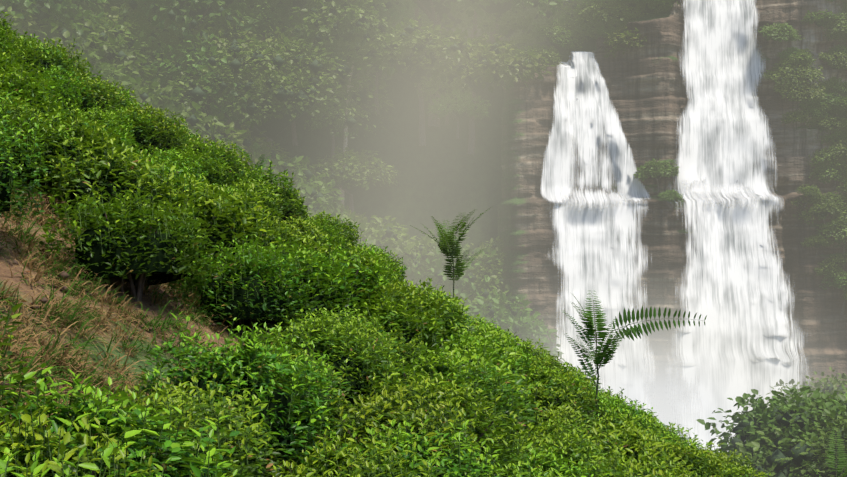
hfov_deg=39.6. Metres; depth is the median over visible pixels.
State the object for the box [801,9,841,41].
cliff shrub
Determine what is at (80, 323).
grass tuft
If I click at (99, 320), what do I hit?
grass tuft
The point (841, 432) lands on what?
valley tree
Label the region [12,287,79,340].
grass tuft
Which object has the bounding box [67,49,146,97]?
forest tree
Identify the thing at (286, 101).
broad crown tree
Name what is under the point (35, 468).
tea bush
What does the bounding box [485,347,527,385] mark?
tea bush
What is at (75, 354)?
grass tuft
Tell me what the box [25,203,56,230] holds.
grass tuft
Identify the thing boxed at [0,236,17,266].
grass tuft
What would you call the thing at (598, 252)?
waterfall
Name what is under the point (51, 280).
grass tuft
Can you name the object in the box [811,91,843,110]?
cliff shrub
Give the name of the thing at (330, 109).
tree
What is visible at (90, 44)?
forest tree
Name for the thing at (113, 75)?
forest tree
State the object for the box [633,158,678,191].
cliff shrub
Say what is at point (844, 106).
cliff shrub
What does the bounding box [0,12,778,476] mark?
ground
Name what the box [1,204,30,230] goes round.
grass tuft
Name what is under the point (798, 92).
cliff shrub
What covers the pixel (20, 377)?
tea bush
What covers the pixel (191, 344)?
grass tuft
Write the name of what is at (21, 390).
grass tuft
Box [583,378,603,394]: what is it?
tea bush
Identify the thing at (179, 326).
grass tuft
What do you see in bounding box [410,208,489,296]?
tree fern
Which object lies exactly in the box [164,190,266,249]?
tea bush
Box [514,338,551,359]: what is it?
tea bush
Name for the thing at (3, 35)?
tea bush
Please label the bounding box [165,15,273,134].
forest tree
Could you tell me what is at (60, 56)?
tea bush
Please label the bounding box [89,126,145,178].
tea bush
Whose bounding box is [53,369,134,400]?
grass tuft
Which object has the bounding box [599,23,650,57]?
shrub
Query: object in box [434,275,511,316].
forest tree
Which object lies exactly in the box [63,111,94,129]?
tea bush
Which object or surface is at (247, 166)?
tea bush
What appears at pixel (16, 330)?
grass tuft
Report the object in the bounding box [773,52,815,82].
cliff shrub
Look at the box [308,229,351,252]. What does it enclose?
tea bush
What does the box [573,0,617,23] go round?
cliff shrub
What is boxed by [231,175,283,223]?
tea bush
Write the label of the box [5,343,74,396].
grass tuft
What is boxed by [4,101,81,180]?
tea bush
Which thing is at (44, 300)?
ground litter
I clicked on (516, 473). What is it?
tea bush
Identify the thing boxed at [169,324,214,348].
grass tuft
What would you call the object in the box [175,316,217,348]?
grass tuft
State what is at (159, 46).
forest tree
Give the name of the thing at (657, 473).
tea bush
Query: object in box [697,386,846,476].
valley tree
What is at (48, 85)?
tea bush
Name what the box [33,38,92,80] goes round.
tea bush
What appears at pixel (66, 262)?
grass tuft
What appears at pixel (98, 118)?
tea bush
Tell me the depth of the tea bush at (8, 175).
11.97 m
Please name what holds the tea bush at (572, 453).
on the ground
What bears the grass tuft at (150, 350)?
on the ground
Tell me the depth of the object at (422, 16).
175.77 m
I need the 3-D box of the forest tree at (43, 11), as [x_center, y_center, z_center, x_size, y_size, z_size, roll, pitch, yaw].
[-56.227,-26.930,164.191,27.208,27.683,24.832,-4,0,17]
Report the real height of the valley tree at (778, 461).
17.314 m
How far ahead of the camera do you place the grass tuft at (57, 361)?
9.30 m
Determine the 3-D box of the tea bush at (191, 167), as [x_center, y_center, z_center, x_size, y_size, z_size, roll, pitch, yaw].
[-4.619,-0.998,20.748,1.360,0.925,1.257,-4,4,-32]
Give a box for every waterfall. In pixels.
[541,51,582,202]
[553,191,654,413]
[582,52,649,201]
[672,180,808,451]
[677,0,775,200]
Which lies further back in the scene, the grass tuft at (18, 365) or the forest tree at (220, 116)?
the forest tree at (220, 116)
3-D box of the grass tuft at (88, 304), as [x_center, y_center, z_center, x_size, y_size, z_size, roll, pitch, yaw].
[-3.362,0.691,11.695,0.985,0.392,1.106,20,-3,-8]
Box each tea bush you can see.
[0,11,18,41]
[0,23,14,60]
[0,30,25,70]
[0,47,49,98]
[0,54,18,82]
[0,60,65,124]
[0,82,30,133]
[0,82,60,175]
[0,84,14,165]
[0,107,50,222]
[0,108,17,178]
[0,299,36,439]
[0,363,243,476]
[0,388,161,476]
[0,445,159,476]
[1,71,68,120]
[2,31,44,76]
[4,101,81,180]
[5,31,67,78]
[23,102,117,190]
[25,62,54,101]
[27,69,59,97]
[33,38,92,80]
[34,65,97,110]
[34,93,84,128]
[37,131,175,229]
[39,186,221,301]
[40,44,80,82]
[44,75,83,116]
[51,368,262,476]
[59,117,145,180]
[63,73,125,113]
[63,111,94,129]
[65,105,131,144]
[70,152,177,205]
[71,61,102,83]
[80,102,136,146]
[84,81,134,112]
[89,76,138,107]
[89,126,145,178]
[92,101,160,150]
[103,103,179,152]
[113,193,261,285]
[116,373,285,476]
[120,144,163,181]
[134,311,333,476]
[135,152,203,209]
[137,106,189,161]
[142,147,208,184]
[151,172,282,275]
[155,159,198,181]
[161,117,186,150]
[161,154,207,181]
[162,117,198,143]
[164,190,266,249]
[165,146,225,188]
[168,337,349,448]
[172,234,315,338]
[173,127,190,148]
[175,138,245,182]
[181,133,247,186]
[187,148,234,187]
[194,240,335,332]
[202,183,257,210]
[209,181,236,209]
[220,159,301,218]
[220,179,285,223]
[223,184,263,211]
[229,152,254,181]
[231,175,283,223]
[243,205,302,255]
[251,310,402,415]
[265,235,367,331]
[265,428,443,476]
[269,179,311,226]
[269,220,314,252]
[269,460,360,476]
[270,233,303,254]
[270,302,406,382]
[270,312,399,395]
[274,215,327,250]
[277,348,352,455]
[283,231,388,292]
[289,210,363,253]
[290,243,391,316]
[291,376,485,476]
[296,213,352,248]
[301,217,345,246]
[304,413,502,476]
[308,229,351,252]
[336,368,525,469]
[341,360,529,476]
[342,293,447,363]
[345,248,399,293]
[347,342,538,448]
[350,278,444,348]
[355,244,402,263]
[361,239,390,259]
[363,251,407,284]
[366,250,399,272]
[367,321,432,380]
[371,250,403,285]
[374,280,449,349]
[389,280,475,336]
[391,274,463,353]
[397,277,440,306]
[400,351,516,431]
[406,339,548,449]
[412,328,523,406]
[431,317,524,402]
[447,302,486,332]
[460,324,533,381]
[464,317,502,330]
[464,453,560,476]
[466,320,511,338]
[469,328,526,371]
[472,344,521,398]
[484,436,609,476]
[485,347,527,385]
[498,422,643,476]
[499,337,534,389]
[506,428,577,468]
[508,409,606,476]
[512,374,589,424]
[512,417,606,475]
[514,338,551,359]
[520,362,591,419]
[525,368,597,421]
[527,352,574,386]
[529,354,557,366]
[533,356,590,405]
[533,401,599,447]
[534,469,577,476]
[568,363,600,390]
[579,386,630,417]
[579,395,658,437]
[579,421,681,476]
[581,396,654,434]
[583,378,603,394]
[584,403,663,454]
[592,412,660,448]
[599,435,655,457]
[600,389,625,404]
[602,449,677,476]
[603,443,683,472]
[604,432,664,469]
[605,459,683,476]
[648,422,701,450]
[657,419,683,444]
[658,427,719,476]
[662,440,730,476]
[664,459,716,476]
[689,440,749,470]
[705,460,770,476]
[706,449,764,476]
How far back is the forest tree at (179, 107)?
155.46 m
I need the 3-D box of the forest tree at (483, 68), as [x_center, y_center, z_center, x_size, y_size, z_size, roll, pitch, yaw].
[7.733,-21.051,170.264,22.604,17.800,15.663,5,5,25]
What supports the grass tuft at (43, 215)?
on the ground
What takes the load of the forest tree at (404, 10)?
on the ground
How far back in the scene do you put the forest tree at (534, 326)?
157.31 m
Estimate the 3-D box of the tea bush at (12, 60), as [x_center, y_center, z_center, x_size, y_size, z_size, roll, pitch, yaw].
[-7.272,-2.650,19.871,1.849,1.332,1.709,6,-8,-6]
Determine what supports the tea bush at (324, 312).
on the ground
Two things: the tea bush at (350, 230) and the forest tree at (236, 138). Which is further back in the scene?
the forest tree at (236, 138)
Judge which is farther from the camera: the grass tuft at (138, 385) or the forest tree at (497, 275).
the forest tree at (497, 275)
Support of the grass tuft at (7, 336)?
on the ground
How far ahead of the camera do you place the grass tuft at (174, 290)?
14.43 m
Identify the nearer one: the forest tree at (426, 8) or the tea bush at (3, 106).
the tea bush at (3, 106)
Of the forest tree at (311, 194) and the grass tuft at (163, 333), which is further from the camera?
the forest tree at (311, 194)
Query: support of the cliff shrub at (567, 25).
on the cliff rock
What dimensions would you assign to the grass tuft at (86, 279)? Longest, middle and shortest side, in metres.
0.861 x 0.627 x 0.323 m
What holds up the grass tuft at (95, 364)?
on the ground
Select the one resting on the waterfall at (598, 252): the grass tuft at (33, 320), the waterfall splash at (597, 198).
the waterfall splash at (597, 198)
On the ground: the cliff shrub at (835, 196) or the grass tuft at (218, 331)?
the grass tuft at (218, 331)
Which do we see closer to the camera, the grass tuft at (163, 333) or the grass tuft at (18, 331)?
the grass tuft at (18, 331)
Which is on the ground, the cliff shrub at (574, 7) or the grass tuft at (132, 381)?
the grass tuft at (132, 381)
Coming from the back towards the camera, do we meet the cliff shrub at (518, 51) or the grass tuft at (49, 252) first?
the cliff shrub at (518, 51)
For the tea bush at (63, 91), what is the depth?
21.98 m
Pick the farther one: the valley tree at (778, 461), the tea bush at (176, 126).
the valley tree at (778, 461)
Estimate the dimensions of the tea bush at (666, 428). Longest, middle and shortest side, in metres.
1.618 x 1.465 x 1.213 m
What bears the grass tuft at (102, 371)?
on the ground
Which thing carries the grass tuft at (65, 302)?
on the ground
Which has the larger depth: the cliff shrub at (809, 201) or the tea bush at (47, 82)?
the cliff shrub at (809, 201)
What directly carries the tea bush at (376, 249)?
on the ground
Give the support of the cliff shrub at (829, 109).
on the cliff rock
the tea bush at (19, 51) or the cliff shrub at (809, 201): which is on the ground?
the tea bush at (19, 51)
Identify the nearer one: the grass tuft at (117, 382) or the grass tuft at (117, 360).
the grass tuft at (117, 382)
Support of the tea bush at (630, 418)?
on the ground
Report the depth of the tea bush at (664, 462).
18.67 m
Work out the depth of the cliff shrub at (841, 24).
165.83 m
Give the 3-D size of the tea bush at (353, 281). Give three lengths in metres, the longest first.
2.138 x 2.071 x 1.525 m
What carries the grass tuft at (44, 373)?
on the ground
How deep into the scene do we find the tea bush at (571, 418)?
19.07 m
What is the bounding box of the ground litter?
[0,194,232,425]
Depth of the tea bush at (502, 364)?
14.97 m
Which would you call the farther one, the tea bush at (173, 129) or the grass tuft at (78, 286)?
the tea bush at (173, 129)
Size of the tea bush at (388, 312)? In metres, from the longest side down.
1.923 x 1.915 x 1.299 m
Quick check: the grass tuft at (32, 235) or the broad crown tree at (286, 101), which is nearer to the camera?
the grass tuft at (32, 235)
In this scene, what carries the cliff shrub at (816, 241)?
on the cliff rock
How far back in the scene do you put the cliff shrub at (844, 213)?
157.91 m
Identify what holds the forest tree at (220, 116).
on the ground
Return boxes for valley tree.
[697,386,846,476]
[706,395,808,454]
[729,384,846,454]
[729,394,846,476]
[766,367,846,409]
[808,416,846,476]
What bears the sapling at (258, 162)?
on the ground
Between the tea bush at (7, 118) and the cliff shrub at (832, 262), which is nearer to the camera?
the tea bush at (7, 118)
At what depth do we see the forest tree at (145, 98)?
150.99 m
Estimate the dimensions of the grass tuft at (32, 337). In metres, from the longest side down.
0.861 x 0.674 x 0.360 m
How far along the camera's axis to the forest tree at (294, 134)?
166.07 m
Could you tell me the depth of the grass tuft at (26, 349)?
9.29 m
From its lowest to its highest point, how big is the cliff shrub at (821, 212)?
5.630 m
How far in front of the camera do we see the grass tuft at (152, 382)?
10.36 m
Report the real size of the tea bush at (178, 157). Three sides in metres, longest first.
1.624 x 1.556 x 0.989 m
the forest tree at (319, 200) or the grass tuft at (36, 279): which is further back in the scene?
the forest tree at (319, 200)
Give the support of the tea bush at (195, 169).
on the ground
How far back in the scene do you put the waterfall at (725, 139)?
166.40 m
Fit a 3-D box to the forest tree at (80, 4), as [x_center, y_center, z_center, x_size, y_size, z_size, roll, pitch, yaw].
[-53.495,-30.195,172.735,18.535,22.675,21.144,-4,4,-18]
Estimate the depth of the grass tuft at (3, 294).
10.41 m
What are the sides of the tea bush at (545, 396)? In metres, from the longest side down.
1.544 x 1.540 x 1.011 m
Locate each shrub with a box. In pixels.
[502,46,538,80]
[520,18,577,42]
[525,43,562,65]
[530,24,582,49]
[532,11,578,37]
[534,0,583,17]
[558,0,639,24]
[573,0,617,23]
[573,0,638,28]
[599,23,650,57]
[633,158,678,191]
[657,189,685,200]
[758,22,804,52]
[763,63,823,87]
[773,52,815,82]
[773,81,824,110]
[777,46,803,59]
[781,110,815,128]
[790,195,827,218]
[792,96,826,109]
[793,196,846,235]
[795,184,823,207]
[797,48,813,58]
[800,235,833,256]
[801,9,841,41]
[802,104,831,127]
[805,116,835,138]
[807,143,846,167]
[808,101,846,133]
[809,160,846,190]
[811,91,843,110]
[814,263,846,288]
[815,214,846,253]
[816,115,845,135]
[816,253,846,275]
[817,76,841,94]
[818,50,846,77]
[819,191,845,218]
[819,273,846,315]
[823,10,846,35]
[825,152,846,173]
[827,96,846,141]
[828,201,846,225]
[832,138,846,156]
[835,113,846,135]
[836,177,846,195]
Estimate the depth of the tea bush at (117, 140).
17.92 m
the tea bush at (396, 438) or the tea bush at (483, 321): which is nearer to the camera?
the tea bush at (396, 438)
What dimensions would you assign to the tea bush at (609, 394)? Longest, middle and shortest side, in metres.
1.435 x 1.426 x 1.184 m
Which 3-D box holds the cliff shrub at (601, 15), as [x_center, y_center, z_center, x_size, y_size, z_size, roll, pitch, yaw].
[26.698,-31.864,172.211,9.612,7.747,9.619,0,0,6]
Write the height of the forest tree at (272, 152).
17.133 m
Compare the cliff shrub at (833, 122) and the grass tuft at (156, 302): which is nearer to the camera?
the grass tuft at (156, 302)
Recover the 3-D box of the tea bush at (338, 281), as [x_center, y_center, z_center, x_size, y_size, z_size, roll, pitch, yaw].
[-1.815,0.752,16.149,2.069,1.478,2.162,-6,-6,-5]
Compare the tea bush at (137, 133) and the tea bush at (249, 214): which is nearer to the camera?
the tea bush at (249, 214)
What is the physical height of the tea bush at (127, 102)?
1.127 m
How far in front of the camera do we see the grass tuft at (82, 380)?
9.23 m
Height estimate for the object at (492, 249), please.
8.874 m
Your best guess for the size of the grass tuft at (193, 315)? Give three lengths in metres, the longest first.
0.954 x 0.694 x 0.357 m
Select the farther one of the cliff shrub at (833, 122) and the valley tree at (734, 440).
the cliff shrub at (833, 122)
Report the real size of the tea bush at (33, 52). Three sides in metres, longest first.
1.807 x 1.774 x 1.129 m
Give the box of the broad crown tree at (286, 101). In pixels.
[143,30,393,151]
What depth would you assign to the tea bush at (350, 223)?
26.07 m
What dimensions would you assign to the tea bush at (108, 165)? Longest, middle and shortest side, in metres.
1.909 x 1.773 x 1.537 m
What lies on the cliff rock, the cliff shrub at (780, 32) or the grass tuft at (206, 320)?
the cliff shrub at (780, 32)
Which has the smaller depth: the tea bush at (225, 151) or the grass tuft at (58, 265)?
the grass tuft at (58, 265)
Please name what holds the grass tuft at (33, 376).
on the ground
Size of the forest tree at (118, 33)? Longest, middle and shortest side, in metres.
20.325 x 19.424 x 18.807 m
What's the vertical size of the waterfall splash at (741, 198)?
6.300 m
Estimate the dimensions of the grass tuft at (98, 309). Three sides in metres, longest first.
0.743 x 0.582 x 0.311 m
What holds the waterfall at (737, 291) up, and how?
on the ground
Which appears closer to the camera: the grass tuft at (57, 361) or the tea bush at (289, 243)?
the grass tuft at (57, 361)
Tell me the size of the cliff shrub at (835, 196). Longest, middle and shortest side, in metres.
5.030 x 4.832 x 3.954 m
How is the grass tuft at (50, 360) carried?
on the ground
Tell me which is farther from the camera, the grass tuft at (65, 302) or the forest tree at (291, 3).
the forest tree at (291, 3)
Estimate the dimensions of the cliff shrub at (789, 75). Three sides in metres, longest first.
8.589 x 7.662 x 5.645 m
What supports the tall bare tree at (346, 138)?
on the ground
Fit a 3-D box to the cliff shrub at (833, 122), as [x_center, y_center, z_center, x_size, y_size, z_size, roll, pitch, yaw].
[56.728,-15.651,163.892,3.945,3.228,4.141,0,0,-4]
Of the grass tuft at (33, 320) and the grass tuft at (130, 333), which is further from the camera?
the grass tuft at (130, 333)
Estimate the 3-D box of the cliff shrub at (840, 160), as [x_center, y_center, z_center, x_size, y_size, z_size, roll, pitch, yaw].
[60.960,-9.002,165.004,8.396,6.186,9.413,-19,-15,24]
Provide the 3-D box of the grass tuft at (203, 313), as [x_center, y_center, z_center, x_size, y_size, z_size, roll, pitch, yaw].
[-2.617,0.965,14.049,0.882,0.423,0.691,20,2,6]
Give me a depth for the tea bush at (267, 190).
22.45 m
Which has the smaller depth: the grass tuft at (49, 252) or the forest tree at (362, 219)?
the grass tuft at (49, 252)
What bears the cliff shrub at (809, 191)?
on the cliff rock
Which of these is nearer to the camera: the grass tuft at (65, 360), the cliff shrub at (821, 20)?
the grass tuft at (65, 360)
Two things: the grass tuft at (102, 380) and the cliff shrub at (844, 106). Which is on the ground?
the grass tuft at (102, 380)
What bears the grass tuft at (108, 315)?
on the ground
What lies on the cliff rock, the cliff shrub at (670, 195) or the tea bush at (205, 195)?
the cliff shrub at (670, 195)
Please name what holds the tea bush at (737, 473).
on the ground
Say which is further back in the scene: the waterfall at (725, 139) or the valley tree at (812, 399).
the waterfall at (725, 139)
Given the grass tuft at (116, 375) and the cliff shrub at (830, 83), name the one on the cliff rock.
the cliff shrub at (830, 83)
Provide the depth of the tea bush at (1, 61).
19.14 m
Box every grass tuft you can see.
[0,194,44,232]
[0,213,25,242]
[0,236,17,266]
[0,273,47,323]
[0,279,53,318]
[0,292,32,327]
[0,304,25,342]
[0,310,47,355]
[0,311,39,356]
[0,312,49,355]
[0,320,55,369]
[0,322,44,364]
[0,326,29,362]
[0,333,60,379]
[0,342,49,400]
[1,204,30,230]
[1,243,60,276]
[1,289,72,335]
[1,363,63,405]
[2,211,44,249]
[2,221,49,255]
[2,254,73,298]
[2,332,42,369]
[2,347,43,385]
[3,224,63,264]
[3,304,56,344]
[3,346,88,401]
[3,357,62,402]
[3,375,61,405]
[5,218,65,254]
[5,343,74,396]
[11,335,45,367]
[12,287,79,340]
[13,299,90,347]
[13,351,67,387]
[14,331,92,378]
[14,341,75,385]
[15,247,95,288]
[16,253,63,283]
[19,193,60,227]
[19,323,70,353]
[24,191,59,215]
[24,244,71,269]
[24,334,100,382]
[24,341,100,387]
[25,200,64,226]
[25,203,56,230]
[26,329,76,353]
[28,291,104,334]
[28,295,89,337]
[30,283,101,324]
[31,202,69,240]
[31,231,76,267]
[31,351,71,372]
[32,339,90,381]
[33,301,59,326]
[34,247,80,277]
[36,280,99,316]
[39,214,75,234]
[39,261,74,276]
[39,292,95,349]
[41,265,100,313]
[42,281,104,330]
[42,333,92,371]
[42,337,101,374]
[44,269,77,298]
[45,266,101,300]
[45,345,103,383]
[47,265,110,307]
[47,311,118,354]
[48,370,114,402]
[50,250,88,278]
[50,368,101,395]
[51,321,114,368]
[52,344,125,388]
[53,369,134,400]
[54,369,138,399]
[54,372,104,387]
[55,284,129,334]
[55,364,98,386]
[56,362,129,394]
[56,375,97,400]
[60,266,109,296]
[60,300,116,336]
[65,343,136,389]
[66,270,101,302]
[66,350,143,393]
[71,276,113,312]
[73,288,146,333]
[76,275,144,322]
[81,298,115,325]
[81,307,122,333]
[87,290,161,330]
[88,371,145,400]
[90,337,146,383]
[91,315,113,339]
[92,346,146,392]
[97,292,142,314]
[100,285,136,306]
[105,297,148,325]
[108,322,150,350]
[112,301,142,325]
[113,331,153,361]
[114,319,151,347]
[114,343,146,367]
[116,309,139,329]
[116,316,162,344]
[116,368,156,398]
[119,276,172,305]
[121,370,144,392]
[128,308,172,346]
[130,372,165,389]
[132,300,197,337]
[134,306,163,326]
[135,335,170,357]
[143,289,186,316]
[145,284,178,306]
[150,294,185,313]
[151,326,203,366]
[153,319,182,346]
[156,304,204,332]
[158,315,196,333]
[164,276,197,302]
[164,283,181,298]
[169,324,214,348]
[172,298,215,331]
[173,297,207,326]
[175,282,200,307]
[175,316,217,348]
[176,332,211,355]
[178,300,222,328]
[180,291,201,306]
[195,314,232,339]
[196,313,228,334]
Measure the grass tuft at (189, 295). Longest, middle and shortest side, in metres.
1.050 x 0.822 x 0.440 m
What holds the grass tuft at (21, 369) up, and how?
on the ground
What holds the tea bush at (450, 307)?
on the ground
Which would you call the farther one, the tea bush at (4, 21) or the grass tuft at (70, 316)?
the tea bush at (4, 21)
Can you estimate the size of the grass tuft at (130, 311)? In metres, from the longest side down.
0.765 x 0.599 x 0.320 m
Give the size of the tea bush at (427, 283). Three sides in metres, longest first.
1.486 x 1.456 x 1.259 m
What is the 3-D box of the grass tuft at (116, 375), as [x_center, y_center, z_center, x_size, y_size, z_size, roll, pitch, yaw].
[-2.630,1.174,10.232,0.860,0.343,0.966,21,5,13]
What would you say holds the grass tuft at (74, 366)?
on the ground
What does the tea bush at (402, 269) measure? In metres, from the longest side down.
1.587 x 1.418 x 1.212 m
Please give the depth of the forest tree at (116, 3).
173.64 m
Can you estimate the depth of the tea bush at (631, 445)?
17.51 m
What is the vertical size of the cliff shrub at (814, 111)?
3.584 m
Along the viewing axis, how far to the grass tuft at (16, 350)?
9.16 m
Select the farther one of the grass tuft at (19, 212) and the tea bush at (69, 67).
the tea bush at (69, 67)
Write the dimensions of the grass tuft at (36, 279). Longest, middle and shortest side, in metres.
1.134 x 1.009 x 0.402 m
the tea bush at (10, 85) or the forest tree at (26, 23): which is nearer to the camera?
the tea bush at (10, 85)
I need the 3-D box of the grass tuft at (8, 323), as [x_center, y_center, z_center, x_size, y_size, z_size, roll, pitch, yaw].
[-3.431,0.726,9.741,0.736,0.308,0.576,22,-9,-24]
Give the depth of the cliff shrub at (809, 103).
164.95 m
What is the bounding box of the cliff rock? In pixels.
[497,0,846,437]
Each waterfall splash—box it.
[568,188,620,208]
[697,187,755,205]
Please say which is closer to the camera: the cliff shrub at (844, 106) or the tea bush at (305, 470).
the tea bush at (305, 470)
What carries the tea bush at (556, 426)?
on the ground
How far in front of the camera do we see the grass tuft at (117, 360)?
10.45 m
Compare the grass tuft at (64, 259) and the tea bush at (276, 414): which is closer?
the tea bush at (276, 414)
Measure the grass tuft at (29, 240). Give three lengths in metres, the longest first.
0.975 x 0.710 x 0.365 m
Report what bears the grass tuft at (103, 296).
on the ground
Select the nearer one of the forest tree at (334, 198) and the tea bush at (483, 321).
the tea bush at (483, 321)
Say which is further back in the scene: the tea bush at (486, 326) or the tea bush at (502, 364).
the tea bush at (486, 326)
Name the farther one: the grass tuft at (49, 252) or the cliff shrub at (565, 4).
the cliff shrub at (565, 4)
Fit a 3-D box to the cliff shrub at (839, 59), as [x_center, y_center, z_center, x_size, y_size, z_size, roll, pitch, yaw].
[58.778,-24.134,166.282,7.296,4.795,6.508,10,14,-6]
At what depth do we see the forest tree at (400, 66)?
166.74 m
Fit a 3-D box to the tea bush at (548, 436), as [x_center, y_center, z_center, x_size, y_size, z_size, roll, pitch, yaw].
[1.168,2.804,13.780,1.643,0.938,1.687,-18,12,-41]
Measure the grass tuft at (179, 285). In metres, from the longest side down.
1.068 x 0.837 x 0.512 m
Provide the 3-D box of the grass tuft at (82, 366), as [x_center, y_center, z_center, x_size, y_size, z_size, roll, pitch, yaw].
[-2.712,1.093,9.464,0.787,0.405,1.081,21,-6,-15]
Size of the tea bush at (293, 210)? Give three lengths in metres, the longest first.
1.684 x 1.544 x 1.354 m
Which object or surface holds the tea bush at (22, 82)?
on the ground
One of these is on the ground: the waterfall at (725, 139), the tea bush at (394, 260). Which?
the tea bush at (394, 260)
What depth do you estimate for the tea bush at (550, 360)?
22.77 m
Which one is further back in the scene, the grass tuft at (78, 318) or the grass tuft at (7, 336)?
the grass tuft at (78, 318)
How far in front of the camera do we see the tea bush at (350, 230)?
25.18 m
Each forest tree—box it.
[0,0,54,45]
[0,0,108,42]
[0,6,21,37]
[32,15,160,90]
[48,0,109,18]
[56,5,157,72]
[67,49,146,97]
[82,0,136,20]
[91,65,146,93]
[94,11,200,76]
[96,1,179,52]
[104,70,225,142]
[119,0,264,39]
[140,84,228,141]
[145,32,263,127]
[156,91,223,136]
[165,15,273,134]
[188,121,274,169]
[204,121,283,176]
[228,22,293,77]
[231,136,317,180]
[244,0,336,35]
[246,142,349,220]
[248,34,340,145]
[257,179,336,215]
[270,21,361,118]
[283,0,411,109]
[301,0,400,4]
[302,178,343,208]
[303,186,364,231]
[307,209,362,246]
[322,217,373,246]
[326,203,371,237]
[334,26,414,113]
[336,211,443,285]
[351,214,371,226]
[353,15,480,145]
[360,0,424,27]
[366,0,507,127]
[400,228,504,308]
[404,29,554,154]
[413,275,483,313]
[430,0,569,41]
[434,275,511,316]
[449,236,510,298]
[462,290,565,362]
[495,300,556,350]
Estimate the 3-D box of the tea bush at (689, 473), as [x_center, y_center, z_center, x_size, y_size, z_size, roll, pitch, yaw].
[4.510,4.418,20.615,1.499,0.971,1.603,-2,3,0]
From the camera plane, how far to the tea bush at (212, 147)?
24.51 m
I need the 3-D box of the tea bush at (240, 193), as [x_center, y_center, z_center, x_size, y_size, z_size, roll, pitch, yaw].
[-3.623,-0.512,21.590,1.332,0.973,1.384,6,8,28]
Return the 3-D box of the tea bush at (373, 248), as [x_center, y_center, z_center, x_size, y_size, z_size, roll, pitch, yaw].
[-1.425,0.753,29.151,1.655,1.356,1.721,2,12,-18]
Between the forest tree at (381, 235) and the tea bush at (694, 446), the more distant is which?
the forest tree at (381, 235)
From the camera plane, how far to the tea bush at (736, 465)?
24.00 m
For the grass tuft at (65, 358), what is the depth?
9.47 m
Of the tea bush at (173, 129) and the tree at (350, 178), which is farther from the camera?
the tree at (350, 178)
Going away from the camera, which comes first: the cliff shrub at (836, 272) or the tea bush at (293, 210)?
the tea bush at (293, 210)
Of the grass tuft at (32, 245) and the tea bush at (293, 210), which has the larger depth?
the tea bush at (293, 210)
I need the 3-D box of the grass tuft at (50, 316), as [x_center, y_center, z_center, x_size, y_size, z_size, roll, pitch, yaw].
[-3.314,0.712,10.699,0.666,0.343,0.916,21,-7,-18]
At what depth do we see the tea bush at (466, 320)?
23.09 m
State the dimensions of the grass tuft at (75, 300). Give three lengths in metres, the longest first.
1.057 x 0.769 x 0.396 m
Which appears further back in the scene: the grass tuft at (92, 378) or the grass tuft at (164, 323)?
the grass tuft at (164, 323)
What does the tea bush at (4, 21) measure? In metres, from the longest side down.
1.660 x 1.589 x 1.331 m
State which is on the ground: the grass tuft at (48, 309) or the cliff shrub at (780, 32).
the grass tuft at (48, 309)
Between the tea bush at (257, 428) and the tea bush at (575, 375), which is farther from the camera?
the tea bush at (575, 375)
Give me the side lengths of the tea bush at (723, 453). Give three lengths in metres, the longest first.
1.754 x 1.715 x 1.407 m
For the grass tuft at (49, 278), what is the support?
on the ground
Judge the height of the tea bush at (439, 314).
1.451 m
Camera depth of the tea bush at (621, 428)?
20.82 m
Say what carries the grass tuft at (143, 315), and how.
on the ground
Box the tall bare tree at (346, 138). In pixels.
[328,2,383,205]
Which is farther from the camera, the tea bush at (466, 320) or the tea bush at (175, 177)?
the tea bush at (466, 320)
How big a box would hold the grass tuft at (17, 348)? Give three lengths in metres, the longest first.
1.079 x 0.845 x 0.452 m
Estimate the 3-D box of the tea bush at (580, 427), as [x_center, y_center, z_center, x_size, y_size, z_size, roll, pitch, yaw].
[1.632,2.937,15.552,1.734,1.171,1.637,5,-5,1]
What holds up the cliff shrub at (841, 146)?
on the cliff rock
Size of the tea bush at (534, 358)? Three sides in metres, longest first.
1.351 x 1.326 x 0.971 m
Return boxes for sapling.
[225,139,268,175]
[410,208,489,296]
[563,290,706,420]
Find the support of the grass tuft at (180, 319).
on the ground
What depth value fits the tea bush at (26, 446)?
5.51 m
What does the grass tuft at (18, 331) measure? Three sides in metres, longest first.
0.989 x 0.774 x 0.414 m
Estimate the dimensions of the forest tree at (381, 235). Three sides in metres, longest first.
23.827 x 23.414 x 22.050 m
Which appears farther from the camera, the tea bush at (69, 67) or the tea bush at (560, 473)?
the tea bush at (69, 67)
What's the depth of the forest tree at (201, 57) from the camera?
162.56 m
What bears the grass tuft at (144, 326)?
on the ground
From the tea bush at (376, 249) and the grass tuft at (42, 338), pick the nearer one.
the grass tuft at (42, 338)
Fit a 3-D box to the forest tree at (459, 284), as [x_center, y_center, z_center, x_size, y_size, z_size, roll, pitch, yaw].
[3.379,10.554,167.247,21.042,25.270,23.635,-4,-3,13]
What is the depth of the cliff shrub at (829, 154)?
162.80 m
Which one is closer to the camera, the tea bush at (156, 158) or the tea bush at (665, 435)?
the tea bush at (156, 158)
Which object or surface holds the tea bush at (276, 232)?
on the ground
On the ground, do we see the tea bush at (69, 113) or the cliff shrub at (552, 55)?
the tea bush at (69, 113)
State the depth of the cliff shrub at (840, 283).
156.50 m
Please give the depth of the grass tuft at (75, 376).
9.35 m
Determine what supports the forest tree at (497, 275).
on the ground
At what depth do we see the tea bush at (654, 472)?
15.52 m
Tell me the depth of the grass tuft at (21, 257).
12.18 m

